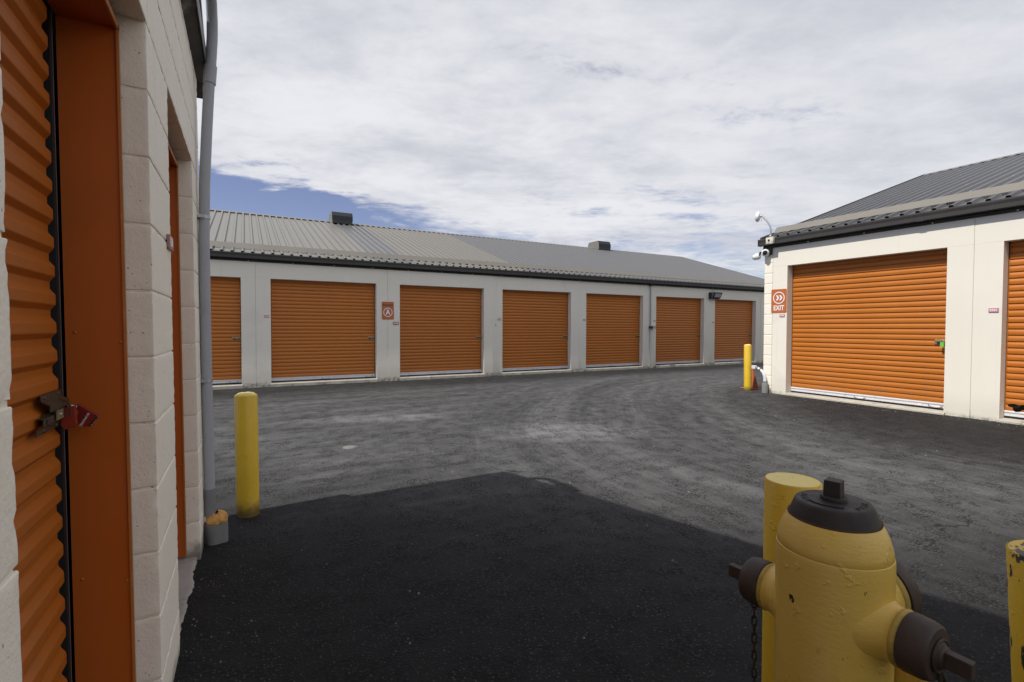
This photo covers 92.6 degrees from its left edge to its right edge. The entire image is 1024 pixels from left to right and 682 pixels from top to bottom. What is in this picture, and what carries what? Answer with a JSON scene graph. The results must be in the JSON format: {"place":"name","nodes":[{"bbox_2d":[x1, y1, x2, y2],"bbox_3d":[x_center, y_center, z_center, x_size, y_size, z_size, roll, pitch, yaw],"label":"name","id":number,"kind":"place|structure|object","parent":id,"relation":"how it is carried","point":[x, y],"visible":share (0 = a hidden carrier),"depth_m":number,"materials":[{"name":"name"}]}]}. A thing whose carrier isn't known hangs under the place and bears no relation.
{"place":"outdoors","nodes":[
{"label":"outdoors","id":0,"kind":"place"},
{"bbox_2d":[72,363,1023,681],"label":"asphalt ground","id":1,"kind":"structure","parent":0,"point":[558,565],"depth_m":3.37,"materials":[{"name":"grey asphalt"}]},
{"bbox_2d":[0,0,205,681],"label":"storage building","id":2,"kind":"structure","parent":1,"relation":"on","point":[102,519],"depth_m":1.44,"materials":[{"name":"paint"}]},
{"bbox_2d":[0,0,71,681],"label":"roller door","id":3,"kind":"structure","parent":2,"relation":"in","point":[37,401],"depth_m":1.21,"materials":[{"name":"metal"}]},
{"bbox_2d":[61,403,98,428],"bbox_3d":[-1.201,0.208,1.364,0.071,0.069,0.058,-1,2,-28],"label":"padlock","id":4,"kind":"object","parent":3,"relation":"hanging from","point":[86,417],"visible":0.98,"depth_m":1.37,"materials":[{"name":"red metal"}]},
{"bbox_2d":[167,234,173,250],"bbox_3d":[-1.282,-0.368,1.837,0.009,0.050,0.105,-1,2,-28],"label":"unit number","id":5,"kind":"object","parent":2,"relation":"attached to","point":[169,242],"visible":1,"depth_m":1.81,"materials":[{"name":"white plastic"}]},
{"bbox_2d":[197,0,227,545],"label":"downspout","id":6,"kind":"object","parent":2,"relation":"attached to","point":[216,528],"visible":0.98,"depth_m":2.99,"materials":[{"name":"grey plastic"}]},
{"bbox_2d":[234,392,259,517],"bbox_3d":[-1.907,0.887,3.526,0.147,1.040,0.147,-1,2,-28],"label":"bollard","id":7,"kind":"object","parent":1,"relation":"on","point":[246,452],"visible":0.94,"depth_m":3.46,"materials":[{"name":"metal"}]},
{"bbox_2d":[343,445,357,448],"bbox_3d":[-1.822,1.204,5.516,0.164,0.026,0.164,-1,2,-28],"label":"valve cover","id":8,"kind":"object","parent":1,"relation":"on","point":[350,446],"visible":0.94,"depth_m":5.51,"materials":[{"name":"grey metal"}]},
{"bbox_2d":[210,209,764,389],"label":"storage building","id":9,"kind":"structure","parent":1,"relation":"on","point":[318,292],"depth_m":14.15,"materials":[{"name":"paint"}]},
{"bbox_2d":[210,277,241,384],"bbox_3d":[-7.324,-0.243,10.722,2.540,2.490,0.090,-1,2,-28],"label":"roller door","id":10,"kind":"structure","parent":9,"relation":"in","point":[225,291],"depth_m":11.15,"materials":[{"name":"orange metal"}]},
{"bbox_2d":[270,279,374,381],"bbox_3d":[-4.644,-0.274,12.175,2.540,2.490,0.090,-1,2,-28],"label":"roller door","id":11,"kind":"structure","parent":9,"relation":"in","point":[320,330],"depth_m":12.13,"materials":[{"name":"orange metal"}]},
{"bbox_2d":[382,302,393,318],"bbox_3d":[-3.225,-0.790,12.718,0.310,0.460,0.006,-1,2,-28],"label":"building sign","id":12,"kind":"object","parent":9,"relation":"attached to","point":[387,310],"visible":1,"depth_m":12.72,"materials":[{"name":"orange plastic"}]},
{"bbox_2d":[400,285,481,375],"bbox_3d":[-1.962,-0.304,13.624,2.540,2.490,0.090,-1,2,-28],"label":"roller door","id":13,"kind":"structure","parent":9,"relation":"in","point":[440,327],"depth_m":13.59,"materials":[{"name":"orange metal"}]},
{"bbox_2d":[502,290,567,371],"bbox_3d":[0.709,-0.335,15.092,2.540,2.490,0.090,-1,2,-28],"label":"roller door","id":14,"kind":"structure","parent":9,"relation":"in","point":[534,323],"depth_m":15.08,"materials":[{"name":"orange metal"}]},
{"bbox_2d":[586,294,639,367],"bbox_3d":[3.385,-0.365,16.552,2.540,2.490,0.090,-1,2,-28],"label":"roller door","id":15,"kind":"structure","parent":9,"relation":"in","point":[612,321],"depth_m":16.55,"materials":[{"name":"orange metal"}]},
{"bbox_2d":[649,283,655,366],"bbox_3d":[4.854,-0.555,17.066,0.320,2.925,0.130,-1,2,-28],"label":"wall conduit","id":16,"kind":"object","parent":9,"relation":"attached to","point":[650,326],"depth_m":17.07,"materials":[{"name":"metal"}]},
{"bbox_2d":[656,297,700,364],"bbox_3d":[6.067,-0.396,18.001,2.540,2.490,0.090,-1,2,-28],"label":"roller door","id":17,"kind":"structure","parent":9,"relation":"in","point":[677,319],"depth_m":18.01,"materials":[{"name":"orange metal"}]},
{"bbox_2d":[709,287,721,298],"bbox_3d":[7.644,-1.842,18.462,0.551,0.500,0.270,-1,2,-28],"label":"floodlight","id":18,"kind":"object","parent":9,"relation":"attached to","point":[715,295],"visible":1,"depth_m":18.43,"materials":[{"name":"metal"}]},
{"bbox_2d":[714,299,751,361],"bbox_3d":[8.742,-0.426,19.462,2.540,2.490,0.090,-1,2,-28],"label":"roller door","id":19,"kind":"structure","parent":9,"relation":"in","point":[733,318],"depth_m":19.46,"materials":[{"name":"orange metal"}]},
{"bbox_2d":[744,344,751,390],"bbox_3d":[4.897,0.631,10.168,0.147,1.136,0.147,-2,3,-28],"label":"bollard","id":20,"kind":"object","parent":1,"relation":"on","point":[747,367],"visible":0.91,"depth_m":10.11,"materials":[{"name":"metal"}]},
{"bbox_2d":[740,369,761,388],"bbox_3d":[5.150,0.807,10.509,0.360,0.455,0.360,-1,2,-28],"label":"traffic cone","id":21,"kind":"object","parent":1,"relation":"on","point":[754,384],"visible":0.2,"depth_m":10.42,"materials":[{"name":"orange plastic"}]},
{"bbox_2d":[762,472,821,681],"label":"bollard","id":22,"kind":"object","parent":1,"relation":"on","point":[781,489],"visible":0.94,"depth_m":1.41,"materials":[{"name":"metal"}]},
{"bbox_2d":[729,477,975,681],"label":"fire hydrant","id":23,"kind":"object","parent":1,"relation":"on","point":[833,590],"visible":1,"depth_m":1.01,"materials":[{"name":"metal"}]},
{"bbox_2d":[758,152,1023,424],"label":"storage building","id":24,"kind":"structure","parent":1,"relation":"on","point":[889,289],"depth_m":7.93,"materials":[{"name":"paint"}]},
{"bbox_2d":[751,365,767,392],"bbox_3d":[5.001,0.824,9.891,0.120,0.645,0.365,-1,2,-28],"label":"conduit stub","id":25,"kind":"object","parent":24,"relation":"attached to","point":[764,386],"visible":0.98,"depth_m":9.77,"materials":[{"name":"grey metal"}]},
{"bbox_2d":[755,212,771,237],"bbox_3d":[5.016,-2.308,9.752,0.188,0.580,0.382,-1,2,-34],"label":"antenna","id":26,"kind":"object","parent":24,"relation":"on","point":[758,216],"visible":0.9,"depth_m":9.76,"materials":[{"name":"grey plastic"}]},
{"bbox_2d":[763,248,772,254],"bbox_3d":[5.080,-1.772,9.725,0.037,0.125,0.180,-1,2,-28],"label":"mounting plate","id":27,"kind":"object","parent":24,"relation":"attached to","point":[770,251],"visible":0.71,"depth_m":9.65,"materials":[{"name":"metal"}]},
{"bbox_2d":[752,252,760,259],"bbox_3d":[4.950,-1.719,9.894,0.139,0.161,0.164,-1,2,-28],"label":"security camera","id":28,"kind":"object","parent":27,"relation":"attached to","point":[756,256],"visible":0.99,"depth_m":9.85,"materials":[{"name":"white plastic"}]},
{"bbox_2d":[761,249,768,255],"bbox_3d":[5.022,-1.749,9.699,0.144,0.143,0.182,1,2,35],"label":"security camera","id":29,"kind":"object","parent":27,"relation":"attached to","point":[764,252],"visible":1,"depth_m":9.65,"materials":[{"name":"white plastic"}]},
{"bbox_2d":[766,237,774,243],"bbox_3d":[5.018,-1.953,9.515,0.061,0.125,0.145,-1,2,-28],"label":"junction box","id":30,"kind":"object","parent":24,"relation":"attached to","point":[770,240],"visible":1,"depth_m":9.48,"materials":[{"name":"paint"}]},
{"bbox_2d":[771,289,786,312],"bbox_3d":[5.208,-0.781,9.555,0.008,0.462,0.312,-1,2,-28],"label":"exit sign","id":31,"kind":"object","parent":24,"relation":"attached to","point":[778,300],"visible":1,"depth_m":9.55,"materials":[{"name":"orange plastic"}]},
{"bbox_2d":[791,249,946,409],"bbox_3d":[6.019,-0.222,8.452,0.083,2.499,2.520,-1,2,-28],"label":"roller door","id":32,"kind":"structure","parent":24,"relation":"in","point":[872,328],"depth_m":8.28,"materials":[{"name":"orange metal"}]},
{"bbox_2d":[989,308,998,311],"bbox_3d":[6.703,-0.430,6.812,0.009,0.058,0.105,-1,2,-28],"label":"unit number","id":33,"kind":"object","parent":24,"relation":"attached to","point":[993,309],"visible":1,"depth_m":6.81,"materials":[{"name":"white plastic"}]},
{"bbox_2d":[1004,240,1023,418],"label":"roller door","id":34,"kind":"structure","parent":24,"relation":"in","point":[1014,366],"depth_m":6.75,"materials":[{"name":"orange metal"}]},
{"bbox_2d":[1006,539,1023,681],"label":"bollard","id":35,"kind":"object","parent":1,"relation":"on","point":[1015,564],"visible":1,"depth_m":1.07,"materials":[{"name":"metal"}]},
{"bbox_2d":[186,364,1017,662],"bbox_3d":[4.347,1.084,9.924,18.926,0.260,12.210,-1,2,-28],"label":"grit","id":36,"kind":"object","parent":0,"point":[418,593],"visible":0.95,"depth_m":4.96,"materials":[{"name":"grey gravel"}]},
{"bbox_2d":[197,0,1023,278],"label":"sky","id":37,"kind":"structure","parent":0,"point":[662,127],"materials":[{"name":"white"}]},
{"bbox_2d":[1008,404,1023,411],"bbox_3d":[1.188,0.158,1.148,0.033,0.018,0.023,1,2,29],"label":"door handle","id":38,"kind":"object","parent":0,"point":[1017,408],"visible":1,"depth_m":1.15,"materials":[{"name":"black metal"}]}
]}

